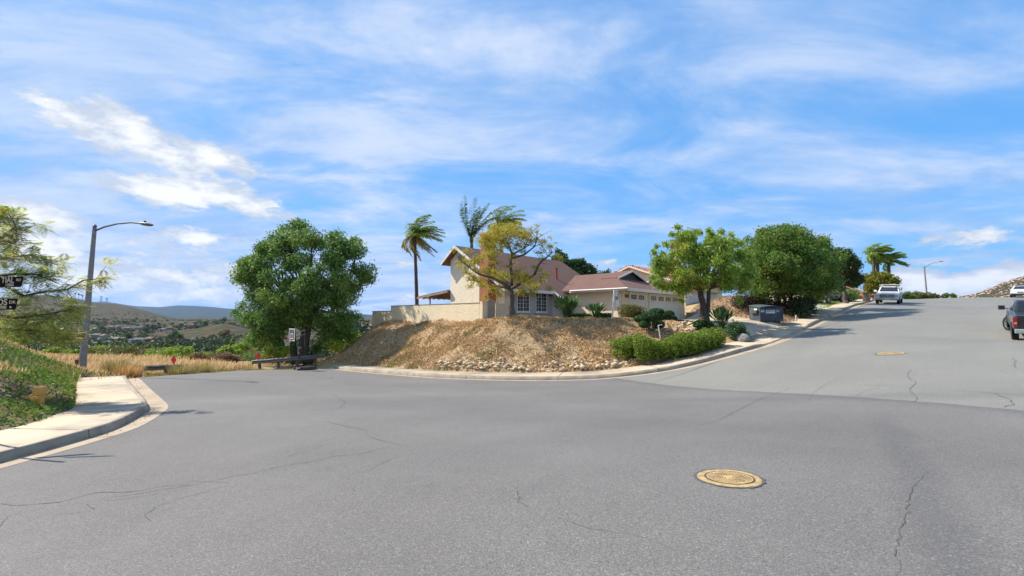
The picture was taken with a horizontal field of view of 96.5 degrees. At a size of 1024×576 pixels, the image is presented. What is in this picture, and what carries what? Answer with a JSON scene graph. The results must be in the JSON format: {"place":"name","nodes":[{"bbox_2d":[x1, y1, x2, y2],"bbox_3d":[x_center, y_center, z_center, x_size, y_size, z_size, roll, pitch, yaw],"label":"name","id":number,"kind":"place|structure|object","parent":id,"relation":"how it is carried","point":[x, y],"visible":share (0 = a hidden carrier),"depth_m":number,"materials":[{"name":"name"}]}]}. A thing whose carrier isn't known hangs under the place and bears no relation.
{"place":"outdoors","nodes":[
{"label":"outdoors","id":0,"kind":"place"},
{"bbox_2d":[0,277,22,309],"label":"street sign","id":1,"kind":"object","parent":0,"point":[8,304],"visible":1,"depth_m":9.27,"materials":[{"name":"metal"}]},
{"bbox_2d":[0,376,140,449],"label":"sidewalk","id":2,"kind":"structure","parent":0,"point":[77,417],"depth_m":11.51,"materials":[{"name":"concrete"}]},
{"bbox_2d":[35,350,335,374],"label":"tall grass","id":3,"kind":"structure","parent":0,"point":[94,361],"depth_m":35.43,"materials":[{"name":"plant"}]},
{"bbox_2d":[144,363,317,376],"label":"edge grass","id":4,"kind":"structure","parent":0,"point":[164,374],"depth_m":30.88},
{"bbox_2d":[0,297,857,430],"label":"ground","id":5,"kind":"structure","parent":0,"point":[689,307],"depth_m":27.25,"materials":[{"name":"soil"}]},
{"bbox_2d":[1,331,34,345],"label":"shrub","id":6,"kind":"object","parent":5,"relation":"on","point":[23,342],"visible":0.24,"depth_m":30.15,"materials":[{"name":"green plant"}]},
{"bbox_2d":[28,385,54,407],"bbox_3d":[-12.263,2.893,11.791,0.523,0.760,0.468,1,-4,-13],"label":"fire hydrant","id":7,"kind":"object","parent":5,"relation":"on","point":[39,395],"visible":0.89,"depth_m":11.79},
{"bbox_2d":[0,346,101,418],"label":"withered cover","id":8,"kind":"object","parent":5,"relation":"on","point":[27,380],"visible":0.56,"depth_m":12.90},
{"bbox_2d":[0,340,112,426],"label":"ivy","id":9,"kind":"object","parent":5,"relation":"on","point":[57,378],"visible":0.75,"depth_m":15.16,"materials":[{"name":"green plant"}]},
{"bbox_2d":[41,346,72,354],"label":"shrub","id":10,"kind":"object","parent":5,"relation":"on","point":[52,350],"visible":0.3,"depth_m":39.51,"materials":[{"name":"green plant"}]},
{"bbox_2d":[0,204,117,356],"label":"mimosa tree","id":11,"kind":"object","parent":5,"relation":"on","point":[44,333],"visible":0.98,"depth_m":13.59,"materials":[{"name":"green plant"}]},
{"bbox_2d":[0,335,138,380],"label":"bank grass","id":12,"kind":"structure","parent":5,"relation":"on","point":[2,364],"depth_m":20.62,"materials":[{"name":"plant"}]},
{"bbox_2d":[62,348,79,355],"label":"shrub","id":13,"kind":"object","parent":5,"relation":"on","point":[76,351],"visible":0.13,"depth_m":43.72,"materials":[{"name":"green plant"}]},
{"bbox_2d":[0,376,147,461],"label":"kerb","id":14,"kind":"structure","parent":5,"relation":"on","point":[7,454],"depth_m":9.24,"materials":[{"name":"concrete"}]},
{"bbox_2d":[88,344,112,353],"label":"shrub","id":15,"kind":"object","parent":5,"relation":"on","point":[102,347],"visible":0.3,"depth_m":54.42,"materials":[{"name":"green plant"}]},
{"bbox_2d":[88,343,142,357],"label":"shrub","id":16,"kind":"object","parent":5,"relation":"on","point":[116,349],"visible":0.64,"depth_m":43.79,"materials":[{"name":"green plant"}]},
{"bbox_2d":[78,221,153,368],"bbox_3d":[-20.646,0.780,23.918,3.852,8.584,0.636,0,-4,6],"label":"street lamp","id":17,"kind":"object","parent":5,"relation":"on","point":[83,353],"visible":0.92,"depth_m":24.08,"materials":[{"name":"grey galvanized metal"},{"name":"glass"}]},
{"bbox_2d":[100,359,133,373],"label":"grass tussock","id":18,"kind":"object","parent":5,"relation":"on","point":[109,364],"depth_m":26.44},
{"bbox_2d":[110,362,146,377],"bbox_3d":[-20.404,4.478,24.357,1.671,0.947,1.674,0,-4,0],"label":"grass tussock","id":19,"kind":"object","parent":5,"relation":"on","point":[130,370],"depth_m":24.08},
{"bbox_2d":[136,364,181,376],"bbox_3d":[-21.351,5.177,27.460,0.260,1.279,3.118,-1,-4,15],"label":"guardrail","id":20,"kind":"object","parent":5,"relation":"on","point":[155,367],"visible":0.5,"depth_m":27.33,"materials":[{"name":"metal"}]},
{"bbox_2d":[144,347,175,359],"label":"shrub","id":21,"kind":"object","parent":5,"relation":"on","point":[169,352],"visible":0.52,"depth_m":45.66,"materials":[{"name":"green plant"}]},
{"bbox_2d":[158,344,194,357],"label":"shrub","id":22,"kind":"object","parent":5,"relation":"on","point":[182,352],"visible":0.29,"depth_m":65.89,"materials":[{"name":"green plant"}]},
{"bbox_2d":[166,363,195,374],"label":"grass tussock","id":23,"kind":"object","parent":5,"relation":"on","point":[183,369],"depth_m":27.06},
{"bbox_2d":[190,362,216,372],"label":"grass tussock","id":24,"kind":"object","parent":5,"relation":"on","point":[200,368],"depth_m":28.46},
{"bbox_2d":[188,350,219,361],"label":"shrub","id":25,"kind":"object","parent":5,"relation":"on","point":[200,355],"visible":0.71,"depth_m":42.29,"materials":[{"name":"brown plant"}]},
{"bbox_2d":[216,351,239,361],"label":"shrub","id":26,"kind":"object","parent":5,"relation":"on","point":[225,355],"visible":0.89,"depth_m":48.37,"materials":[{"name":"brown plant"}]},
{"bbox_2d":[216,344,243,358],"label":"shrub","id":27,"kind":"object","parent":5,"relation":"on","point":[235,350],"visible":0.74,"depth_m":58.90,"materials":[{"name":"green plant"}]},
{"bbox_2d":[231,342,255,355],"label":"shrub","id":28,"kind":"object","parent":5,"relation":"on","point":[244,347],"visible":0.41,"depth_m":65.44,"materials":[{"name":"green plant"}]},
{"bbox_2d":[232,349,260,360],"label":"shrub","id":29,"kind":"object","parent":5,"relation":"on","point":[256,352],"visible":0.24,"depth_m":57.23,"materials":[{"name":"green plant"}]},
{"bbox_2d":[241,351,288,360],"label":"shrub","id":30,"kind":"object","parent":5,"relation":"on","point":[248,356],"visible":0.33,"depth_m":49.96,"materials":[{"name":"green plant"}]},
{"bbox_2d":[261,346,289,365],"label":"shrub","id":31,"kind":"object","parent":5,"relation":"on","point":[283,353],"visible":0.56,"depth_m":46.40,"materials":[{"name":"green plant"}]},
{"bbox_2d":[252,354,324,369],"bbox_3d":[-17.657,6.031,36.182,5.483,1.535,0.260,1,-4,-9],"label":"guardrail","id":32,"kind":"object","parent":5,"relation":"on","point":[279,360],"visible":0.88,"depth_m":36.08,"materials":[{"name":"metal"}]},
{"bbox_2d":[226,217,381,364],"bbox_3d":[-17.707,0.294,40.242,14.749,12.802,10.451,-2,-4,27],"label":"ash tree","id":33,"kind":"object","parent":5,"relation":"on","point":[281,312],"visible":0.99,"depth_m":37.77,"materials":[{"name":"green plant"}]},
{"bbox_2d":[326,340,345,355],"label":"shrub","id":34,"kind":"object","parent":5,"relation":"on","point":[336,348],"visible":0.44,"depth_m":61.50,"materials":[{"name":"green plant"}]},
{"bbox_2d":[401,214,444,304],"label":"palm tree","id":35,"kind":"object","parent":5,"relation":"on","point":[413,239],"visible":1,"depth_m":44.09,"materials":[{"name":"green plant"}]},
{"bbox_2d":[372,303,479,326],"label":"garden wall","id":36,"kind":"structure","parent":5,"relation":"on","point":[457,312],"depth_m":36.52,"materials":[{"name":"yellow paint"}]},
{"bbox_2d":[459,195,498,247],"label":"palm tree","id":37,"kind":"object","parent":5,"relation":"on","point":[472,231],"visible":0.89,"depth_m":52.30,"materials":[{"name":"green plant"}]},
{"bbox_2d":[372,317,597,370],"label":"green weeds","id":38,"kind":"object","parent":5,"relation":"on","point":[408,344],"visible":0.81,"depth_m":30.30,"materials":[{"name":"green plant"}]},
{"bbox_2d":[480,298,506,318],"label":"wall","id":39,"kind":"structure","parent":5,"relation":"on","point":[490,308],"depth_m":33.10,"materials":[{"name":"yellow paint"}]},
{"bbox_2d":[450,219,562,316],"bbox_3d":[-0.230,-1.172,31.121,7.727,7.471,6.107,0,-4,0],"label":"coral tree","id":40,"kind":"object","parent":5,"relation":"on","point":[494,235],"visible":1,"depth_m":30.94,"materials":[{"name":"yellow plant"}]},
{"bbox_2d":[317,313,696,372],"bbox_3d":[-3.592,4.021,32.840,33.164,4.438,10.564,-2,-4,29],"label":"dry ground cover","id":41,"kind":"object","parent":5,"relation":"on","point":[354,346],"visible":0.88,"depth_m":29.02,"materials":[{"name":"soil"}]},
{"bbox_2d":[488,205,526,251],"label":"palm tree","id":42,"kind":"object","parent":5,"relation":"on","point":[508,218],"visible":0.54,"depth_m":52.19,"materials":[{"name":"green plant"}]},
{"bbox_2d":[417,232,692,319],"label":"house","id":43,"kind":"structure","parent":5,"relation":"on","point":[632,287],"depth_m":38.05,"materials":[{"name":"beige paint"}]},
{"bbox_2d":[516,292,530,312],"bbox_3d":[0.886,1.120,35.680,0.125,1.690,1.660,-4,-5,44],"label":"window","id":44,"kind":"structure","parent":43,"relation":"in","point":[522,303],"depth_m":35.66,"materials":[{"name":"glass"}]},
{"bbox_2d":[534,293,547,312],"bbox_3d":[2.394,1.224,37.250,0.125,1.690,1.600,-4,-5,44],"label":"window","id":45,"kind":"structure","parent":43,"relation":"in","point":[540,298],"depth_m":37.23,"materials":[{"name":"glass"}]},
{"bbox_2d":[553,295,559,316],"bbox_3d":[3.789,1.807,38.718,0.030,2.400,0.980,-4,-5,44],"label":"front door","id":46,"kind":"structure","parent":43,"relation":"in","point":[556,312],"depth_m":38.62,"materials":[{"name":"white paint"}]},
{"bbox_2d":[630,293,644,311],"bbox_3d":[10.043,1.580,36.507,0.080,2.226,2.470,-4,-5,44],"label":"garage door","id":47,"kind":"structure","parent":43,"relation":"in","point":[639,299],"depth_m":36.63,"materials":[{"name":"paint"}]},
{"bbox_2d":[650,295,678,319],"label":"garage door","id":48,"kind":"structure","parent":43,"relation":"in","point":[658,301],"depth_m":40.04,"materials":[{"name":"paint"}]},
{"bbox_2d":[553,294,581,317],"bbox_3d":[3.866,1.361,32.214,2.083,1.945,2.004,2,-4,-29],"label":"strap leaf plant","id":49,"kind":"object","parent":5,"relation":"on","point":[567,305],"visible":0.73,"depth_m":31.90,"materials":[{"name":"green plant"}]},
{"bbox_2d":[550,247,598,274],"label":"avocado tree","id":50,"kind":"object","parent":5,"relation":"on","point":[580,266],"visible":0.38,"depth_m":58.73,"materials":[{"name":"green plant"}]},
{"bbox_2d":[585,301,607,318],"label":"strap leaf plant","id":51,"kind":"object","parent":5,"relation":"on","point":[597,308],"visible":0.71,"depth_m":31.29,"materials":[{"name":"green plant"}]},
{"bbox_2d":[599,312,611,317],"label":"shrub","id":52,"kind":"object","parent":5,"relation":"on","point":[606,315],"visible":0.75,"depth_m":31.34,"materials":[{"name":"green plant"}]},
{"bbox_2d":[612,290,618,317],"bbox_3d":[6.903,1.291,30.381,0.462,2.320,0.090,5,-4,0],"label":"yard sign","id":53,"kind":"object","parent":5,"relation":"on","point":[615,294],"visible":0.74,"depth_m":30.39,"materials":[{"name":"white paint"}]},
{"bbox_2d":[616,303,646,317],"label":"hedge","id":54,"kind":"object","parent":5,"relation":"on","point":[628,310],"visible":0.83,"depth_m":31.66,"materials":[{"name":"green plant"}]},
{"bbox_2d":[633,308,664,332],"bbox_3d":[8.368,2.052,27.482,1.954,1.709,1.678,0,-4,0],"label":"topiary tree","id":55,"kind":"object","parent":5,"relation":"on","point":[654,316],"visible":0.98,"depth_m":27.07,"materials":[{"name":"green plant"}]},
{"bbox_2d":[613,265,721,297],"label":"house","id":56,"kind":"structure","parent":5,"relation":"on","point":[642,272],"depth_m":57.50,"materials":[{"name":"beige paint"}]},
{"bbox_2d":[609,327,727,361],"bbox_3d":[8.386,2.983,24.401,6.409,1.804,2.792,0,-4,0],"label":"hedge","id":57,"kind":"object","parent":5,"relation":"on","point":[694,342],"visible":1,"depth_m":23.78,"materials":[{"name":"green plant"}]},
{"bbox_2d":[661,310,677,320],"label":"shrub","id":58,"kind":"object","parent":5,"relation":"on","point":[669,314],"visible":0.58,"depth_m":30.46,"materials":[{"name":"green plant"}]},
{"bbox_2d":[684,290,720,305],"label":"house","id":59,"kind":"structure","parent":5,"relation":"on","point":[691,299],"depth_m":50.39,"materials":[{"name":"white paint"}]},
{"bbox_2d":[647,223,762,320],"bbox_3d":[12.848,-0.958,30.346,6.656,7.205,7.405,-3,-5,37],"label":"pepper tree","id":60,"kind":"object","parent":5,"relation":"on","point":[703,259],"visible":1,"depth_m":28.83,"materials":[{"name":"green plant"}]},
{"bbox_2d":[693,318,716,329],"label":"shrub","id":61,"kind":"object","parent":5,"relation":"on","point":[698,325],"visible":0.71,"depth_m":28.09,"materials":[{"name":"green plant"}]},
{"bbox_2d":[705,305,734,330],"bbox_3d":[12.524,1.883,27.549,1.810,1.732,1.891,0,-4,0],"label":"strap leaf plant","id":62,"kind":"object","parent":5,"relation":"on","point":[721,314],"visible":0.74,"depth_m":27.44,"materials":[{"name":"green plant"}]},
{"bbox_2d":[725,320,749,339],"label":"shrub","id":63,"kind":"object","parent":5,"relation":"on","point":[734,329],"visible":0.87,"depth_m":26.08,"materials":[{"name":"green plant"}]},
{"bbox_2d":[736,333,750,341],"bbox_3d":[13.039,2.861,25.768,0.671,0.630,0.817,0,-4,-2],"label":"boulder","id":64,"kind":"object","parent":5,"relation":"on","point":[742,337],"visible":0.82,"depth_m":25.51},
{"bbox_2d":[691,295,798,321],"bbox_3d":[20.589,1.805,41.060,9.396,2.571,16.242,-3,-5,36],"label":"dry ground cover","id":65,"kind":"object","parent":5,"relation":"on","point":[787,318],"visible":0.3,"depth_m":39.26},
{"bbox_2d":[787,297,817,318],"bbox_3d":[22.634,1.589,35.565,2.722,1.874,1.736,3,-5,-41],"label":"hedge","id":66,"kind":"object","parent":65,"relation":"on","point":[802,308],"visible":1,"depth_m":35.05,"materials":[{"name":"green plant"}]},
{"bbox_2d":[730,291,816,312],"bbox_3d":[21.168,1.220,37.122,7.278,2.337,2.663,0,-4,0],"label":"shrub","id":67,"kind":"object","parent":5,"relation":"on","point":[748,299],"visible":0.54,"depth_m":36.74,"materials":[{"name":"green plant"}]},
{"bbox_2d":[740,221,853,303],"bbox_3d":[23.967,-1.644,39.543,14.116,8.574,8.456,3,-5,-42],"label":"carob tree","id":68,"kind":"object","parent":5,"relation":"on","point":[795,259],"visible":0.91,"depth_m":36.14,"materials":[{"name":"green plant"}]},
{"bbox_2d":[787,300,837,315],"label":"lawn grass","id":69,"kind":"structure","parent":5,"relation":"on","point":[828,304],"depth_m":45.76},
{"bbox_2d":[773,285,873,300],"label":"house","id":70,"kind":"structure","parent":5,"relation":"on","point":[861,294],"depth_m":67.12,"materials":[{"name":"beige paint"}]},
{"bbox_2d":[830,290,851,301],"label":"parked car","id":71,"kind":"object","parent":5,"relation":"on","point":[839,297],"visible":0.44,"depth_m":52.51,"materials":[{"name":"black paint"}]},
{"bbox_2d":[828,289,860,300],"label":"hedge","id":72,"kind":"object","parent":5,"relation":"on","point":[854,295],"visible":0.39,"depth_m":54.23,"materials":[{"name":"green plant"}]},
{"bbox_2d":[861,243,893,298],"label":"palm tree","id":73,"kind":"object","parent":5,"relation":"on","point":[872,253],"visible":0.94,"depth_m":72.18,"materials":[{"name":"green plant"}]},
{"bbox_2d":[865,246,898,272],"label":"palm tree","id":74,"kind":"object","parent":5,"relation":"on","point":[878,260],"visible":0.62,"depth_m":72.05,"materials":[{"name":"green plant"}]},
{"bbox_2d":[882,252,909,272],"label":"palm tree","id":75,"kind":"object","parent":5,"relation":"on","point":[896,255],"visible":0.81,"depth_m":71.95,"materials":[{"name":"green plant"}]},
{"bbox_2d":[903,292,917,298],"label":"shrub","id":76,"kind":"object","parent":5,"relation":"on","point":[906,295],"visible":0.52,"depth_m":77.39,"materials":[{"name":"green plant"}]},
{"bbox_2d":[941,292,956,297],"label":"shrub","id":77,"kind":"object","parent":5,"relation":"on","point":[950,295],"visible":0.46,"depth_m":99.42,"materials":[{"name":"green plant"}]},
{"bbox_2d":[0,297,1023,575],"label":"road","id":78,"kind":"structure","parent":0,"point":[850,445],"depth_m":5.64,"materials":[{"name":"asphalt"}]},
{"bbox_2d":[0,378,167,467],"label":"gutter","id":79,"kind":"object","parent":78,"relation":"on","point":[151,397],"visible":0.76,"depth_m":10.53,"materials":[{"name":"concrete"}]},
{"bbox_2d":[284,329,317,370],"bbox_3d":[-14.684,4.250,31.718,2.201,2.870,1.100,4,-5,-44],"label":"basketball hoop","id":80,"kind":"object","parent":78,"relation":"on","point":[292,333],"visible":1,"depth_m":31.61,"materials":[{"name":"black plastic"}]},
{"bbox_2d":[327,301,874,380],"bbox_3d":[26.762,3.428,42.368,80.039,6.172,21.220,2,-4,-26],"label":"gutter","id":81,"kind":"object","parent":78,"relation":"on","point":[790,336],"visible":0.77,"depth_m":24.29,"materials":[{"name":"concrete"}]},
{"bbox_2d":[9,302,856,437],"bbox_3d":[12.845,2.979,38.310,25.414,6.164,97.950,-3,-5,42],"label":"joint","id":82,"kind":"object","parent":81,"relation":"on","point":[160,403],"visible":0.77,"depth_m":12.64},
{"bbox_2d":[1,300,875,462],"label":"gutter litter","id":83,"kind":"object","parent":81,"relation":"on","point":[351,370],"visible":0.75,"depth_m":17.20,"materials":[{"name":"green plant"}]},
{"bbox_2d":[693,469,765,487],"bbox_3d":[2.282,1.992,4.809,0.715,0.014,0.700,1,-7,-17],"label":"manhole cover","id":84,"kind":"object","parent":78,"relation":"on","point":[731,478],"visible":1,"depth_m":4.77,"materials":[{"name":"metal"}]},
{"bbox_2d":[862,292,869,301],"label":"utility cabinet","id":85,"kind":"object","parent":78,"relation":"on","point":[866,296],"visible":1,"depth_m":50.75,"materials":[{"name":"grey metal"}]},
{"bbox_2d":[874,284,904,303],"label":"pickup truck","id":86,"kind":"object","parent":78,"relation":"on","point":[889,293],"visible":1,"depth_m":49.99,"materials":[{"name":"white paint"}]},
{"bbox_2d":[875,352,904,354],"bbox_3d":[14.035,2.423,16.977,0.933,0.012,0.942,-11,-6,44],"label":"manhole cover","id":87,"kind":"object","parent":78,"relation":"on","point":[888,353],"visible":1,"depth_m":16.90,"materials":[{"name":"paint"}]},
{"bbox_2d":[908,292,940,298],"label":"shrub","id":88,"kind":"object","parent":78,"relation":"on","point":[926,295],"visible":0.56,"depth_m":79.54,"materials":[{"name":"green plant"}]},
{"bbox_2d":[998,299,1023,339],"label":"pickup truck","id":89,"kind":"object","parent":78,"relation":"on","point":[1013,322],"visible":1,"depth_m":22.70,"materials":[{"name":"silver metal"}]},
{"bbox_2d":[1010,286,1023,296],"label":"parked car","id":90,"kind":"object","parent":78,"relation":"on","point":[1016,290],"visible":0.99,"depth_m":55.77,"materials":[{"name":"white paint"}]},
{"bbox_2d":[0,277,1023,362],"bbox_3d":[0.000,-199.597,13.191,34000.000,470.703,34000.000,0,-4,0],"label":"terrain","id":91,"kind":"structure","parent":0,"point":[106,309],"depth_m":1966.24,"materials":[{"name":"plant"}]},
{"bbox_2d":[88,336,120,347],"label":"valley tree","id":92,"kind":"object","parent":91,"relation":"on","point":[118,343],"visible":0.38,"depth_m":356.30,"materials":[{"name":"green plant"}]},
{"bbox_2d":[117,332,133,339],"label":"valley tree","id":93,"kind":"object","parent":91,"relation":"on","point":[126,335],"visible":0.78,"depth_m":583.92,"materials":[{"name":"green plant"}]},
{"bbox_2d":[128,338,146,343],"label":"valley house","id":94,"kind":"structure","parent":91,"relation":"on","point":[132,340],"depth_m":513.06,"materials":[{"name":"grey glass"}]},
{"bbox_2d":[156,340,180,347],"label":"valley tree","id":95,"kind":"object","parent":91,"relation":"on","point":[165,344],"visible":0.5,"depth_m":326.44,"materials":[{"name":"green plant"}]},
{"bbox_2d":[1,306,370,355],"bbox_3d":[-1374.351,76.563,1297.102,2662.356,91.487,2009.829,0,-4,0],"label":"woods","id":96,"kind":"object","parent":91,"relation":"on","point":[115,334],"visible":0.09,"depth_m":617.10,"materials":[{"name":"green plant"}]},
{"bbox_2d":[182,342,215,353],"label":"valley tree","id":97,"kind":"object","parent":91,"relation":"on","point":[195,346],"visible":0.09,"depth_m":151.03,"materials":[{"name":"green plant"}]},
{"bbox_2d":[190,337,221,345],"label":"valley tree","id":98,"kind":"object","parent":91,"relation":"on","point":[210,342],"visible":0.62,"depth_m":380.80,"materials":[{"name":"green plant"}]},
{"bbox_2d":[202,344,215,352],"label":"valley tree","id":99,"kind":"object","parent":91,"relation":"on","point":[208,347],"visible":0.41,"depth_m":318.25,"materials":[{"name":"green plant"}]},
{"bbox_2d":[222,336,234,345],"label":"valley tree","id":100,"kind":"object","parent":91,"relation":"on","point":[226,341],"visible":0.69,"depth_m":402.00,"materials":[{"name":"green plant"}]},
{"bbox_2d":[356,319,373,373],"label":"valley tree","id":101,"kind":"object","parent":91,"relation":"on","point":[363,330],"visible":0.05,"depth_m":143.76,"materials":[{"name":"green plant"}]},
{"bbox_2d":[923,261,943,292],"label":"street lamp","id":102,"kind":"object","parent":91,"relation":"on","point":[924,267],"visible":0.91,"depth_m":104.22,"materials":[{"name":"metal"}]},
{"bbox_2d":[958,276,1023,297],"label":"hill boulders","id":103,"kind":"object","parent":91,"relation":"on","point":[1008,282],"visible":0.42,"depth_m":897.47,"materials":[{"name":"stone"}]},
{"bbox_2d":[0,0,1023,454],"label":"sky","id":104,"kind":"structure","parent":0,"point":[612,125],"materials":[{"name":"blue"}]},
{"bbox_2d":[339,299,871,375],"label":"sidewalk","id":105,"kind":"structure","parent":0,"point":[782,330],"depth_m":25.25,"materials":[{"name":"concrete"}]},
{"bbox_2d":[332,299,875,379],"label":"kerb","id":106,"kind":"structure","parent":105,"relation":"on","point":[690,363],"depth_m":23.32,"materials":[{"name":"concrete"}]},
{"bbox_2d":[830,247,865,302],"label":"carob tree","id":107,"kind":"object","parent":105,"relation":"on","point":[854,276],"visible":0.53,"depth_m":47.52,"materials":[{"name":"green plant"}]},
{"bbox_2d":[860,270,901,298],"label":"citrus tree","id":108,"kind":"object","parent":105,"relation":"on","point":[875,280],"visible":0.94,"depth_m":64.57,"materials":[{"name":"green plant"}]},
{"bbox_2d":[678,310,782,340],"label":"driveway","id":109,"kind":"structure","parent":0,"point":[753,327],"depth_m":30.81,"materials":[{"name":"concrete"}]},
{"bbox_2d":[749,305,783,322],"bbox_3d":[17.995,1.815,32.404,1.981,1.329,1.358,0,-4,-4],"label":"dumpster","id":110,"kind":"object","parent":109,"relation":"on","point":[761,313],"visible":0.94,"depth_m":31.82,"materials":[{"name":"metal"}]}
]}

